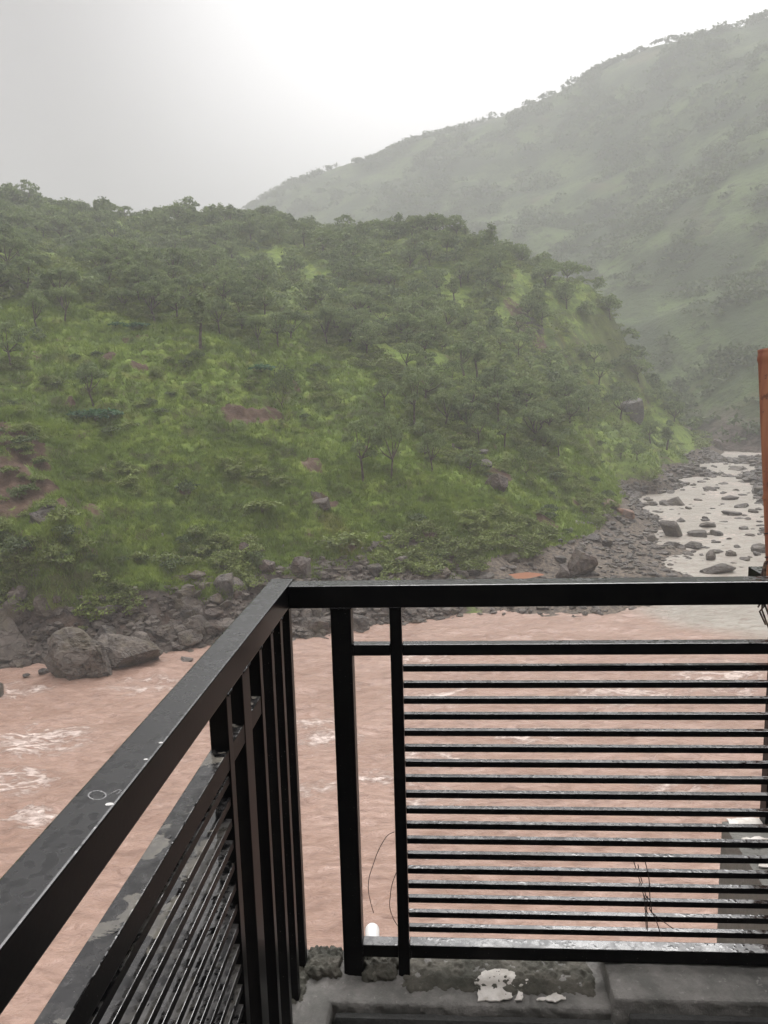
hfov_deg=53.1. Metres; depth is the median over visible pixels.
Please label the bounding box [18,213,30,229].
tree
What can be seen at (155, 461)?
shrub
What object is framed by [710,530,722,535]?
boulder
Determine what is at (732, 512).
boulder
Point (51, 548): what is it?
shrub
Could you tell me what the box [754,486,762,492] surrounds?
boulder
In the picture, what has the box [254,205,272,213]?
tree
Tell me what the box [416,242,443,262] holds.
tree
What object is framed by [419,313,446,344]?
tree
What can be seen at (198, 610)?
boulder
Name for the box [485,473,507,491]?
boulder
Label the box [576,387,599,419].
tree
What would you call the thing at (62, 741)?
river water
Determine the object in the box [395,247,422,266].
tree
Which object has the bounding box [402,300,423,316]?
tree
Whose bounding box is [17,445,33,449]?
shrub
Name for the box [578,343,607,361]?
tree
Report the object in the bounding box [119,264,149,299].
tree
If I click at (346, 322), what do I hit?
tree
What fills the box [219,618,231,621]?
boulder
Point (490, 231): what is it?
tree
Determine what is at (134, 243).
tree
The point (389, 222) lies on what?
tree
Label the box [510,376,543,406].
tree
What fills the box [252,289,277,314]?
tree
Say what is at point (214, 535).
shrub
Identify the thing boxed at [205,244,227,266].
tree
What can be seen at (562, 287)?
tree
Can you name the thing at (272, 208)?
tree
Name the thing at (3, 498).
shrub
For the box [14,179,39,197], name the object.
tree
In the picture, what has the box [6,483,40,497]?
shrub
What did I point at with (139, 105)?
sky
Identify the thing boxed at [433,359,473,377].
tree
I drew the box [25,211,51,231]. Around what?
tree
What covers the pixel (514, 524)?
shrub
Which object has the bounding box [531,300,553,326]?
tree
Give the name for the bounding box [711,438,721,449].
boulder
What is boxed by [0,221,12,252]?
tree
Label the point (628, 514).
boulder
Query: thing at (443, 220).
tree
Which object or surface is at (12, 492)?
shrub
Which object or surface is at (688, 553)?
stone
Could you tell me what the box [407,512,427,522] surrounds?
shrub
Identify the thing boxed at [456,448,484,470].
tree
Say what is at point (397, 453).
shrub
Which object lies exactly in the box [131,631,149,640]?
boulder
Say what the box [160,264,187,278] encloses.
tree
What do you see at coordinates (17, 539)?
shrub
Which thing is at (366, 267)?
tree
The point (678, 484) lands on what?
gravel
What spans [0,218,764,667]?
hillside
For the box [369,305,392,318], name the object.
tree
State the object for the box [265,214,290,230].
tree
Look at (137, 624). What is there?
scree
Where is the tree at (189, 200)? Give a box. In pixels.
[179,196,199,209]
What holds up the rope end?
hanging from the balcony railing at (202, 920)
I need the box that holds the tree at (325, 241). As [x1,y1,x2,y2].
[310,230,333,250]
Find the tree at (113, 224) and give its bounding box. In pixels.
[99,219,126,236]
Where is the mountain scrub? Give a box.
[240,9,767,442]
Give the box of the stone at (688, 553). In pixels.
[683,551,693,555]
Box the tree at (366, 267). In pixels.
[360,263,381,282]
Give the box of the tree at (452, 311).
[433,303,463,327]
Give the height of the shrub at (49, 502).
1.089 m
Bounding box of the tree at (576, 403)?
[561,394,587,422]
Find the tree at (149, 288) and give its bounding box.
[132,280,171,320]
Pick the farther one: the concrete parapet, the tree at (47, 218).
the tree at (47, 218)
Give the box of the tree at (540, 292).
[528,286,546,301]
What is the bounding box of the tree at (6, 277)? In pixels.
[0,261,20,293]
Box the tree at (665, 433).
[658,426,674,449]
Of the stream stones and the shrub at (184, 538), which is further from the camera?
the stream stones
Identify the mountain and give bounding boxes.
[253,18,767,452]
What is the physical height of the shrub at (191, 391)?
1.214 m
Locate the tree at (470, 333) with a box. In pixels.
[461,324,488,342]
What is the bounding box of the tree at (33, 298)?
[17,288,52,326]
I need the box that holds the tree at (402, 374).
[399,365,418,381]
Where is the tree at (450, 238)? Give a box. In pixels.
[436,229,457,255]
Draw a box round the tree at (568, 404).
[562,400,580,418]
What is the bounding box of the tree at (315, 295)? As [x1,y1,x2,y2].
[309,283,319,303]
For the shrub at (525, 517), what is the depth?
69.69 m
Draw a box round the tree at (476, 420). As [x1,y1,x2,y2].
[465,410,489,443]
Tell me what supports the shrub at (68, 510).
on the hillside
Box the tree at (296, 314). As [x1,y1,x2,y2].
[273,308,311,338]
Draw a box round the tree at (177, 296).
[156,282,190,317]
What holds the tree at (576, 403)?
on the hillside
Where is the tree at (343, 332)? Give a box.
[339,324,360,341]
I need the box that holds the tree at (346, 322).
[336,311,361,341]
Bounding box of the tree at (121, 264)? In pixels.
[110,256,137,282]
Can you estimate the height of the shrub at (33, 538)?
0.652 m
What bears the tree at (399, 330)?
on the hillside
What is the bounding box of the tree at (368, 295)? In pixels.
[347,292,372,312]
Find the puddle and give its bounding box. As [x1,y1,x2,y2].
[509,572,543,578]
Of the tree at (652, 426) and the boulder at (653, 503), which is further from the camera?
the tree at (652, 426)
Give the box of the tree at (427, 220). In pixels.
[417,212,439,229]
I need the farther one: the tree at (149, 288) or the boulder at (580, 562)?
the tree at (149, 288)
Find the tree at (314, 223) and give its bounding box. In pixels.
[305,219,321,241]
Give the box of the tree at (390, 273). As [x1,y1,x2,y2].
[376,269,401,284]
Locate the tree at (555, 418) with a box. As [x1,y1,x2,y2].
[540,400,565,426]
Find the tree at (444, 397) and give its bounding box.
[429,387,459,424]
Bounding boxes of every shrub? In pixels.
[0,433,14,444]
[0,465,19,476]
[0,495,9,503]
[0,516,13,527]
[0,530,10,538]
[0,533,32,547]
[0,541,40,551]
[5,424,24,434]
[5,443,23,450]
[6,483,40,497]
[7,489,26,499]
[10,433,39,443]
[13,441,35,450]
[14,406,33,413]
[15,471,27,478]
[17,422,42,428]
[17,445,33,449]
[19,449,38,455]
[26,535,40,541]
[29,473,50,481]
[30,458,48,466]
[31,455,51,464]
[33,498,59,508]
[36,374,54,382]
[38,541,66,558]
[38,551,77,565]
[43,504,81,521]
[48,377,68,387]
[50,524,79,534]
[57,535,70,541]
[65,410,83,415]
[68,353,80,358]
[71,535,95,548]
[77,407,111,420]
[91,350,103,356]
[99,424,121,435]
[100,409,123,416]
[107,321,128,327]
[117,420,139,427]
[121,322,150,327]
[126,551,148,560]
[131,398,150,407]
[136,554,148,561]
[146,397,156,403]
[147,552,179,563]
[148,364,160,374]
[149,369,164,378]
[149,458,161,467]
[154,408,168,414]
[159,557,186,569]
[161,355,175,362]
[174,479,199,496]
[175,533,194,542]
[178,359,192,365]
[181,554,201,562]
[182,384,201,395]
[185,388,198,396]
[186,349,205,358]
[186,525,207,536]
[188,544,210,555]
[206,531,227,539]
[234,534,259,543]
[240,548,264,561]
[240,557,262,564]
[241,499,283,512]
[248,363,275,371]
[251,544,266,551]
[299,412,310,418]
[306,367,316,373]
[313,529,368,549]
[388,450,401,456]
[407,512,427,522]
[438,548,452,555]
[459,517,473,525]
[469,460,490,466]
[501,521,521,528]
[520,514,536,521]
[525,524,544,533]
[535,508,546,514]
[541,522,554,531]
[542,504,559,511]
[544,531,562,538]
[545,471,563,478]
[545,511,558,518]
[559,495,572,502]
[562,528,573,532]
[589,475,600,481]
[601,489,616,496]
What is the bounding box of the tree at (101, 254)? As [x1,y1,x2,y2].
[83,248,116,266]
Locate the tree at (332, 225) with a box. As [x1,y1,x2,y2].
[320,223,334,229]
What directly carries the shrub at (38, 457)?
on the hillside
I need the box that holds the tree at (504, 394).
[478,382,514,420]
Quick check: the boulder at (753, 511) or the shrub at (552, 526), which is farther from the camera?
the boulder at (753, 511)
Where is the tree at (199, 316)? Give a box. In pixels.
[187,289,210,349]
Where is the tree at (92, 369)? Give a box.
[69,361,109,406]
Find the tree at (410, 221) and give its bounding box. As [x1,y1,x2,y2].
[405,217,416,240]
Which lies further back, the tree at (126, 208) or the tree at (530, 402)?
the tree at (126, 208)
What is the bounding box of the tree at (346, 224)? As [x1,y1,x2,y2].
[337,222,355,237]
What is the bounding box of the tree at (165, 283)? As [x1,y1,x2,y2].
[141,274,170,304]
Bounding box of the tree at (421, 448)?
[415,441,432,454]
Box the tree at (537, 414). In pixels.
[515,406,553,440]
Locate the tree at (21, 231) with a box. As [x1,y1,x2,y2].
[5,226,30,248]
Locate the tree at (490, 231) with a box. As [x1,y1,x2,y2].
[485,221,497,240]
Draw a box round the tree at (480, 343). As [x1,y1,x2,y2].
[469,339,489,377]
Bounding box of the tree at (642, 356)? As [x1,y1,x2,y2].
[635,351,649,358]
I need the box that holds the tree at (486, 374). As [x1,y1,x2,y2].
[475,365,509,387]
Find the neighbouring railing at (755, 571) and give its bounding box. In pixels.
[748,566,767,823]
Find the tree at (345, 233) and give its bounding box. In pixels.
[333,230,356,248]
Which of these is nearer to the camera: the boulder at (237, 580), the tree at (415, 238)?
the boulder at (237, 580)
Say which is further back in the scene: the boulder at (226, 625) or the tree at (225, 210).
the tree at (225, 210)
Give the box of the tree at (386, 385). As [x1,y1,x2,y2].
[370,378,396,406]
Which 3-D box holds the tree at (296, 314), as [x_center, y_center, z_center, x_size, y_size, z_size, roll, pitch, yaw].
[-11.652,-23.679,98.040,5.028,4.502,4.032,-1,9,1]
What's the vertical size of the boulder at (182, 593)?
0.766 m
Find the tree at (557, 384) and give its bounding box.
[543,380,567,397]
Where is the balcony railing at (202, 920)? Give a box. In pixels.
[0,576,767,1023]
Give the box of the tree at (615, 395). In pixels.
[601,389,637,419]
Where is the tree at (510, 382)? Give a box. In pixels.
[503,379,527,396]
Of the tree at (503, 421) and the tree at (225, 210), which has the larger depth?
the tree at (225, 210)
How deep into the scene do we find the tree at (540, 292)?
142.48 m
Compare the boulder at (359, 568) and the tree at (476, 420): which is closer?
the boulder at (359, 568)
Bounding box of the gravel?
[397,445,764,619]
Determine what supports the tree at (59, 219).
on the hillside
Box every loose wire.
[368,832,393,912]
[389,874,397,925]
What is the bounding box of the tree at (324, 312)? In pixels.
[310,304,338,343]
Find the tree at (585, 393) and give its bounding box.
[571,388,596,412]
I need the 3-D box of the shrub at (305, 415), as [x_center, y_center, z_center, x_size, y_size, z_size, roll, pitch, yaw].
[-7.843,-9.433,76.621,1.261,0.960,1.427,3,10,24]
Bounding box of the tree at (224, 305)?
[204,296,231,333]
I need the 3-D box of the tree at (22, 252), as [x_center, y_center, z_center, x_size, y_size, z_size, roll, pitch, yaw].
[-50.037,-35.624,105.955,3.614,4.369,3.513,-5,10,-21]
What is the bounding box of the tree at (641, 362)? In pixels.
[625,358,653,383]
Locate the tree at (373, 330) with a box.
[359,322,381,337]
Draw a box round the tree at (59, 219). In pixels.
[49,215,77,236]
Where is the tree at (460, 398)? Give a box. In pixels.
[445,396,470,417]
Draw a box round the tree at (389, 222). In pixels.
[377,218,398,238]
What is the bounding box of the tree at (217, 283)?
[209,276,237,300]
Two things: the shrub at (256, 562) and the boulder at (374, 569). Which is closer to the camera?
the shrub at (256, 562)
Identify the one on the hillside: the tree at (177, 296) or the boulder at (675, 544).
the tree at (177, 296)
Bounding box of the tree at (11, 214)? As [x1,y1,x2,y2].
[0,210,18,223]
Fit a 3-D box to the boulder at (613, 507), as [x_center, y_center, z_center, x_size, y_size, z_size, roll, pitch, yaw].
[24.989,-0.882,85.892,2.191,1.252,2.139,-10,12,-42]
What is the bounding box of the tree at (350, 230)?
[332,227,357,240]
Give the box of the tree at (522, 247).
[508,243,531,264]
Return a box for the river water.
[0,451,767,1023]
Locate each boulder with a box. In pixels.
[0,608,28,663]
[0,682,3,696]
[2,598,30,625]
[7,587,15,597]
[12,586,28,601]
[28,654,35,659]
[29,507,55,524]
[33,594,51,619]
[38,668,49,674]
[44,626,111,680]
[46,626,57,634]
[53,596,61,602]
[95,606,114,619]
[97,624,116,636]
[97,633,162,667]
[103,605,116,616]
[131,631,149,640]
[152,625,175,641]
[171,642,180,648]
[174,624,187,634]
[175,589,191,597]
[175,596,202,611]
[178,629,202,647]
[180,610,192,618]
[180,656,192,661]
[181,584,195,595]
[183,614,206,636]
[188,570,205,578]
[192,606,202,615]
[204,621,217,636]
[205,608,223,617]
[207,593,223,603]
[208,620,227,632]
[213,573,233,597]
[217,613,226,619]
[219,600,231,608]
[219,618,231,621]
[224,619,233,629]
[233,577,247,590]
[233,588,242,598]
[239,542,249,553]
[249,581,265,593]
[259,560,275,573]
[291,556,310,577]
[300,616,318,629]
[301,608,312,617]
[309,608,321,614]
[311,497,330,510]
[312,621,328,632]
[353,614,368,628]
[355,565,363,571]
[367,563,382,576]
[394,556,407,562]
[434,566,450,579]
[441,607,451,614]
[458,570,468,576]
[467,568,479,575]
[476,572,493,578]
[479,449,487,453]
[481,459,491,466]
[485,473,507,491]
[504,552,520,562]
[536,606,549,608]
[554,555,566,563]
[555,564,569,577]
[567,548,597,576]
[585,533,600,540]
[602,539,611,546]
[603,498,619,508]
[617,508,634,518]
[620,398,643,424]
[646,501,657,505]
[647,534,657,541]
[659,500,668,505]
[660,520,682,536]
[664,541,684,547]
[666,496,684,505]
[684,541,701,548]
[687,529,706,537]
[699,522,715,526]
[700,563,735,573]
[706,550,715,559]
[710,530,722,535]
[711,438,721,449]
[721,510,741,515]
[725,551,736,555]
[728,466,743,470]
[734,503,748,507]
[742,477,752,481]
[748,509,758,512]
[751,543,764,552]
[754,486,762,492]
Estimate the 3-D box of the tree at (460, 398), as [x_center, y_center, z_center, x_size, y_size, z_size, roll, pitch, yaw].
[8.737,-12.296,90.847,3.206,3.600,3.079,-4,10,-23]
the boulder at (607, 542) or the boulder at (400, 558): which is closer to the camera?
the boulder at (400, 558)
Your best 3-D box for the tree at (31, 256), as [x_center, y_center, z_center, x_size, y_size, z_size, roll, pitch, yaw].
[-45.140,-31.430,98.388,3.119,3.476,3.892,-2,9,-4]
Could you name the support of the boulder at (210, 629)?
on the hillside
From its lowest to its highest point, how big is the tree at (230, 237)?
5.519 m
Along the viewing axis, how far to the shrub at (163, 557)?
54.27 m
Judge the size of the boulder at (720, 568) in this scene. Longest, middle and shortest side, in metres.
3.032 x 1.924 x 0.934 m
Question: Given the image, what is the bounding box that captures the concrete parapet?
[292,945,767,1023]
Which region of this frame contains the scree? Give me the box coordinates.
[0,531,463,668]
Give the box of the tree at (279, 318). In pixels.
[263,311,292,346]
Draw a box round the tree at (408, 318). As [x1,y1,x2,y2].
[387,312,424,341]
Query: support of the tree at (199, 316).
on the hillside
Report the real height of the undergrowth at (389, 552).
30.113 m
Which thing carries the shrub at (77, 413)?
on the hillside
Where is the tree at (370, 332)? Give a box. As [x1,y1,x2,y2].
[352,323,383,358]
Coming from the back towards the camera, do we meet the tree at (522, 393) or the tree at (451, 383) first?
the tree at (522, 393)
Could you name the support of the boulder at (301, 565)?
on the hillside
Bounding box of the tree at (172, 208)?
[165,202,192,218]
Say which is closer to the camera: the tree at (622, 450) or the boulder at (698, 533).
the boulder at (698, 533)
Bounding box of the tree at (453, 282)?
[447,275,459,303]
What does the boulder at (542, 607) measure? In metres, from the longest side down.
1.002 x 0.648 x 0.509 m
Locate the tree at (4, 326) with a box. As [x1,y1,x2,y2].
[0,319,28,366]
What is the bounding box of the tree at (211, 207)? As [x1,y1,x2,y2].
[208,204,214,213]
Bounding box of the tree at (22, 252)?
[7,236,33,256]
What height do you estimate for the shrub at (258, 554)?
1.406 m
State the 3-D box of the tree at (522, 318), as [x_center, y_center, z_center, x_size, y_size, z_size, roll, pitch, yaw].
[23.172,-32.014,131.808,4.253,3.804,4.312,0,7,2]
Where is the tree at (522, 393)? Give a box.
[519,375,541,395]
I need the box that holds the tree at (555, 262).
[537,259,564,283]
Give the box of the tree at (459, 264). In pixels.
[449,260,471,287]
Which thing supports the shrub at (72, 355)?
on the hillside
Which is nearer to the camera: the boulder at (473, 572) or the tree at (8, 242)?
the boulder at (473, 572)
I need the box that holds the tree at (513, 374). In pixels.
[492,368,516,383]
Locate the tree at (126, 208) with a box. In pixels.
[119,206,132,216]
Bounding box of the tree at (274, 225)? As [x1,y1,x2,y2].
[269,216,290,241]
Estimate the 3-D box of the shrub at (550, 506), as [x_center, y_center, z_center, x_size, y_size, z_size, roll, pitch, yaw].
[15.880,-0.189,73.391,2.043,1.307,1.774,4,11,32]
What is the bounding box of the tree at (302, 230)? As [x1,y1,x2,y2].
[298,220,309,246]
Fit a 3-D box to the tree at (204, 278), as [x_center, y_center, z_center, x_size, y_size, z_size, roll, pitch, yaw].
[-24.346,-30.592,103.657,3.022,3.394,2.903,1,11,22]
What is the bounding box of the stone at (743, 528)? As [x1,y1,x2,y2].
[739,526,747,529]
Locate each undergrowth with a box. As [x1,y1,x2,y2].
[0,206,714,478]
[0,274,621,628]
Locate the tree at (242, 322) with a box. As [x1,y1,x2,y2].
[232,311,250,329]
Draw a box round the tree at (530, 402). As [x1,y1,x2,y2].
[526,399,537,426]
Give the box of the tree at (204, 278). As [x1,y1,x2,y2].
[194,273,212,288]
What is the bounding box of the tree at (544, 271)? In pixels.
[534,266,558,285]
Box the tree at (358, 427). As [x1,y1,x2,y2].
[341,415,381,481]
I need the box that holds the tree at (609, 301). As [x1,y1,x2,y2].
[599,293,622,320]
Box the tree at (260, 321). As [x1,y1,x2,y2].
[244,314,268,348]
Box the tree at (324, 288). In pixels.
[308,283,337,300]
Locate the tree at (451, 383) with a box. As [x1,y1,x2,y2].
[428,373,456,391]
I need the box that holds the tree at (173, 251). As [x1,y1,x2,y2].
[157,247,194,276]
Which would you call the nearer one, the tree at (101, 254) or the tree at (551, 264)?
the tree at (101, 254)
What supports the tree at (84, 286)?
on the hillside
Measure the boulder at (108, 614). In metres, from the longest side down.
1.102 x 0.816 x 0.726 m
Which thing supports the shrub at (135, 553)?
on the hillside
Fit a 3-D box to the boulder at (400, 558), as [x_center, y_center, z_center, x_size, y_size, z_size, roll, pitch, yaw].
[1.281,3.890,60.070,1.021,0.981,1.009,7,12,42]
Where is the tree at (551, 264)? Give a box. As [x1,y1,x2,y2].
[532,262,559,286]
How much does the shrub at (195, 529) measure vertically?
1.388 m
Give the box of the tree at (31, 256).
[18,252,44,273]
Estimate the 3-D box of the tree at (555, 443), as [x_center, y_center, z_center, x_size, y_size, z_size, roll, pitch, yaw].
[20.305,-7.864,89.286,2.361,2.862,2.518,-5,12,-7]
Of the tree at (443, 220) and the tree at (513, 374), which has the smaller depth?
the tree at (513, 374)
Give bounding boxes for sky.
[0,0,767,217]
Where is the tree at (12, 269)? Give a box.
[2,256,43,292]
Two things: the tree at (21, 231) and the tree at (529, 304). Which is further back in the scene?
the tree at (529, 304)
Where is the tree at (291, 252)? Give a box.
[279,246,303,268]
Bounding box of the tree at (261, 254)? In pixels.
[247,250,273,264]
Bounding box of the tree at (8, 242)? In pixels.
[0,235,29,264]
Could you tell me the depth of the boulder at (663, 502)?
100.75 m
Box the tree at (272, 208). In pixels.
[261,205,278,215]
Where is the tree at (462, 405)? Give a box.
[448,400,487,428]
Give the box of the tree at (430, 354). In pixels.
[409,349,437,368]
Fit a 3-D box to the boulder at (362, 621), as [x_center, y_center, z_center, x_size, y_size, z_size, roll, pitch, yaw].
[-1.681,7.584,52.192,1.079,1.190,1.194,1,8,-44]
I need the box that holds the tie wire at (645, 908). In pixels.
[634,862,672,936]
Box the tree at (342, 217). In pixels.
[334,213,355,228]
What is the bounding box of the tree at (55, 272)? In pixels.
[34,266,82,304]
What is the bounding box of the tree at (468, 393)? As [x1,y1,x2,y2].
[459,382,483,410]
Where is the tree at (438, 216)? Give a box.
[424,212,447,231]
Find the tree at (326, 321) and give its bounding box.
[321,317,332,331]
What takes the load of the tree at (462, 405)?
on the hillside
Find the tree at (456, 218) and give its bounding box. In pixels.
[443,214,466,234]
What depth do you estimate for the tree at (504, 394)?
88.78 m
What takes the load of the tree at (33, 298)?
on the hillside
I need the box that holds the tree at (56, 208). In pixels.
[40,202,69,214]
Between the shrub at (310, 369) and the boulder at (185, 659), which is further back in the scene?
the shrub at (310, 369)
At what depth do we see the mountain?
408.12 m
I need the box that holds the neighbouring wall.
[717,817,767,943]
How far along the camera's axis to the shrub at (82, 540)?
50.63 m
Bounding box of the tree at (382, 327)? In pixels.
[364,322,387,343]
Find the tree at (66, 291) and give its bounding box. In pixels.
[48,285,81,320]
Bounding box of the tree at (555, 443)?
[547,432,567,456]
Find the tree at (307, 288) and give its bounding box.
[293,279,319,309]
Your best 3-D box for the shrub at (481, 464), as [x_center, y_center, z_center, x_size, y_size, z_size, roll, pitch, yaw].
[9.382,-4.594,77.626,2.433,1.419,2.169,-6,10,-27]
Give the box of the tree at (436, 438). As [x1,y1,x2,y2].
[421,431,445,471]
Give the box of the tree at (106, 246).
[99,242,115,272]
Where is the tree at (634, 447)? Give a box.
[631,443,645,459]
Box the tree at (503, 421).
[492,415,515,445]
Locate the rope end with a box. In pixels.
[757,560,767,627]
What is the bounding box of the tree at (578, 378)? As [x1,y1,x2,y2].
[556,372,586,395]
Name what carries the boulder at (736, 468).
in the river water
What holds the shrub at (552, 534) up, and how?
on the hillside
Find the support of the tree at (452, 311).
on the hillside
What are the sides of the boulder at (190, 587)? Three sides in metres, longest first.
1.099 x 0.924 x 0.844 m
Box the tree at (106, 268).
[94,264,121,287]
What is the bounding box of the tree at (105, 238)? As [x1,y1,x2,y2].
[94,236,113,249]
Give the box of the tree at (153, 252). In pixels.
[133,246,164,261]
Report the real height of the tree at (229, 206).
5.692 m
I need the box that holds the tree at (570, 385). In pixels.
[555,376,579,395]
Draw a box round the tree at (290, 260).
[276,255,303,273]
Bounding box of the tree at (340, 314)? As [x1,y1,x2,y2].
[321,306,345,331]
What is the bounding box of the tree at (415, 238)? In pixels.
[402,233,421,248]
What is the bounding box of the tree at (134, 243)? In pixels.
[119,239,144,256]
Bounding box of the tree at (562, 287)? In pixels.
[554,282,579,309]
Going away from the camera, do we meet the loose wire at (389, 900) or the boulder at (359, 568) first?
the loose wire at (389, 900)
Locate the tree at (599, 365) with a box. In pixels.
[585,360,614,384]
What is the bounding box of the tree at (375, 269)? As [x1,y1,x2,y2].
[368,263,388,286]
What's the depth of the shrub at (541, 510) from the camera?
71.94 m
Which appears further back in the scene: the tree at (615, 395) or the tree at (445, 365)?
the tree at (615, 395)
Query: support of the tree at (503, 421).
on the hillside
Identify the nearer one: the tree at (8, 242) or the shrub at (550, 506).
the shrub at (550, 506)
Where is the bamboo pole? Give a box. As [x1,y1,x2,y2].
[757,348,767,608]
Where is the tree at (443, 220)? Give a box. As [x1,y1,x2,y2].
[430,216,448,231]
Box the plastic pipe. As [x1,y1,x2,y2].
[365,923,379,935]
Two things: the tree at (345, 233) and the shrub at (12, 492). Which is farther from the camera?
the tree at (345, 233)
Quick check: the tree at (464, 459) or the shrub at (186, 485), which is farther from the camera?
the tree at (464, 459)
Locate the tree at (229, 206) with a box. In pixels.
[226,204,232,220]
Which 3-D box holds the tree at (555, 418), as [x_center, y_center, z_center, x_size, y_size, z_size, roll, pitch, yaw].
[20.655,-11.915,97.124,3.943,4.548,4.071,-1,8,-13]
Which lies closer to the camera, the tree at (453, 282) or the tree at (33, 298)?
the tree at (33, 298)
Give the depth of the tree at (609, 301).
159.91 m
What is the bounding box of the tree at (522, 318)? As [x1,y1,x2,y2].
[507,314,530,332]
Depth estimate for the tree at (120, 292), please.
91.33 m
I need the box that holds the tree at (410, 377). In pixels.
[394,367,429,424]
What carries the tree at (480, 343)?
on the hillside
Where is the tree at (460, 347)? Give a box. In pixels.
[444,339,483,375]
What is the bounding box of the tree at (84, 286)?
[76,277,99,293]
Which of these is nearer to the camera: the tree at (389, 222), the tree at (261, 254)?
the tree at (261, 254)
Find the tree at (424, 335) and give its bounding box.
[412,330,438,358]
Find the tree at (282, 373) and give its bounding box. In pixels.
[266,363,299,407]
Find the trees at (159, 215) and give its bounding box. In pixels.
[0,183,702,458]
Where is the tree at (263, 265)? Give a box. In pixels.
[245,259,275,280]
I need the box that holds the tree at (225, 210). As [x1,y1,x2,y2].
[210,205,235,220]
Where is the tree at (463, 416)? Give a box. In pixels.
[448,410,482,425]
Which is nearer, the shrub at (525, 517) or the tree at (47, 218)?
the shrub at (525, 517)
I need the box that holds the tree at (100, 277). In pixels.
[84,273,110,283]
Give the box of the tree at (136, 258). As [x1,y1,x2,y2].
[123,248,149,263]
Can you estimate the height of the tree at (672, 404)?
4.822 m
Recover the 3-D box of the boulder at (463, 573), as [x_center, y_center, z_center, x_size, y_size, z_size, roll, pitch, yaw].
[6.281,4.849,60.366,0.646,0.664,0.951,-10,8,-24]
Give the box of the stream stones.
[641,457,763,563]
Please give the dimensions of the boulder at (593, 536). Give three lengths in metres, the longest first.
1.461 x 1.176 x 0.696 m
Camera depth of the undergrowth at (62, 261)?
127.85 m
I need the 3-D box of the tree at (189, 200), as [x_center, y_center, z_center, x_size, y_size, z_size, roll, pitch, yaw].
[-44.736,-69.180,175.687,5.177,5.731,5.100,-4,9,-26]
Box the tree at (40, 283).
[26,279,52,306]
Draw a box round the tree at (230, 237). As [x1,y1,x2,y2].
[227,232,236,256]
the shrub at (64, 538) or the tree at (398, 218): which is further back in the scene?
the tree at (398, 218)
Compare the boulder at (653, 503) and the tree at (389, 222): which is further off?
the tree at (389, 222)
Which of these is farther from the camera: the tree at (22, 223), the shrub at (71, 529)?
the tree at (22, 223)
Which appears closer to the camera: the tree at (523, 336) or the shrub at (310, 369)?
the shrub at (310, 369)
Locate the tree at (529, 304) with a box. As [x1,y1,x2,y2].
[516,294,538,316]
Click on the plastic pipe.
(371, 929)
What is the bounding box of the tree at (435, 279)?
[426,270,447,294]
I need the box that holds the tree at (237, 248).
[221,240,243,257]
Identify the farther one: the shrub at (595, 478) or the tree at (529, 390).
the tree at (529, 390)
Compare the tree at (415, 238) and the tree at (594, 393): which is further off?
the tree at (415, 238)
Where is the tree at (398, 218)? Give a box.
[393,212,403,238]
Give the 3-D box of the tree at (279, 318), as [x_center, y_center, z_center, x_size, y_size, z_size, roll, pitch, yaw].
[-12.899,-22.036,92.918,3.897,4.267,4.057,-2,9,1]
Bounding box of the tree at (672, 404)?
[663,402,685,421]
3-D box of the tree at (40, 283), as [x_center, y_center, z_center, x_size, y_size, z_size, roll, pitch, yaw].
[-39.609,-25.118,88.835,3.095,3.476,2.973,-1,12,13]
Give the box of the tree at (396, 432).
[370,414,409,475]
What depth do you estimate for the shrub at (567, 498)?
79.10 m
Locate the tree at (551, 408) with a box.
[532,401,562,424]
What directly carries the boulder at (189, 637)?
on the scree
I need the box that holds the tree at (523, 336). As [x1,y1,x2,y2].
[508,333,532,354]
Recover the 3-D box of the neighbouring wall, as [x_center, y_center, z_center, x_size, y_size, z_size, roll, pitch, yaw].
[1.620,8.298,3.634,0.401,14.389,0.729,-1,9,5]
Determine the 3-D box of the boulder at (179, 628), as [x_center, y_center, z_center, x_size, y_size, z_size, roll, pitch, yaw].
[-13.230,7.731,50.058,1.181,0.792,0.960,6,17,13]
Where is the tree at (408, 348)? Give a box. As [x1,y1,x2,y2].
[392,342,424,365]
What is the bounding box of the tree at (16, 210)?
[5,205,30,226]
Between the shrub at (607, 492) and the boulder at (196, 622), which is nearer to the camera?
the boulder at (196, 622)
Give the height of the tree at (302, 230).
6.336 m
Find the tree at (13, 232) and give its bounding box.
[0,223,25,255]
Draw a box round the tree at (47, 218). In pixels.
[29,214,57,236]
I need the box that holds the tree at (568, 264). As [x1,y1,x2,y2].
[557,260,581,281]
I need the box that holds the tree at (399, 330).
[387,313,412,342]
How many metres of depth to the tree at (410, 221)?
154.43 m
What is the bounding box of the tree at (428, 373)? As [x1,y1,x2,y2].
[401,365,448,399]
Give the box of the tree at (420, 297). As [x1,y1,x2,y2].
[408,293,439,316]
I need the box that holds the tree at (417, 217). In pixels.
[403,214,426,227]
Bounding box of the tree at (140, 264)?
[124,261,149,284]
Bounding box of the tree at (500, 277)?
[487,274,513,291]
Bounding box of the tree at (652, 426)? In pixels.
[640,418,660,443]
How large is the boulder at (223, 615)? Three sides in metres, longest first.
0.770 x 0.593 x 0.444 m
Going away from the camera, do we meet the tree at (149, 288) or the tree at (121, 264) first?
the tree at (149, 288)
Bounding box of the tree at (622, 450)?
[614,442,626,458]
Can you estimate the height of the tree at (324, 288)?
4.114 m
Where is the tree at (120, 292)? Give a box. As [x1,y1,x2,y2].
[104,287,137,304]
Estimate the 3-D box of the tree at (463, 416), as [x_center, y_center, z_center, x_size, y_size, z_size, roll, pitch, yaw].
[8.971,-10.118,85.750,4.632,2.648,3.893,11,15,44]
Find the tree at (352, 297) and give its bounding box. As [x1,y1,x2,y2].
[343,292,371,309]
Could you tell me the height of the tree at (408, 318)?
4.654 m
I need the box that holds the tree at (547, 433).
[529,427,558,445]
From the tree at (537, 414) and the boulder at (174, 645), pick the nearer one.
the boulder at (174, 645)

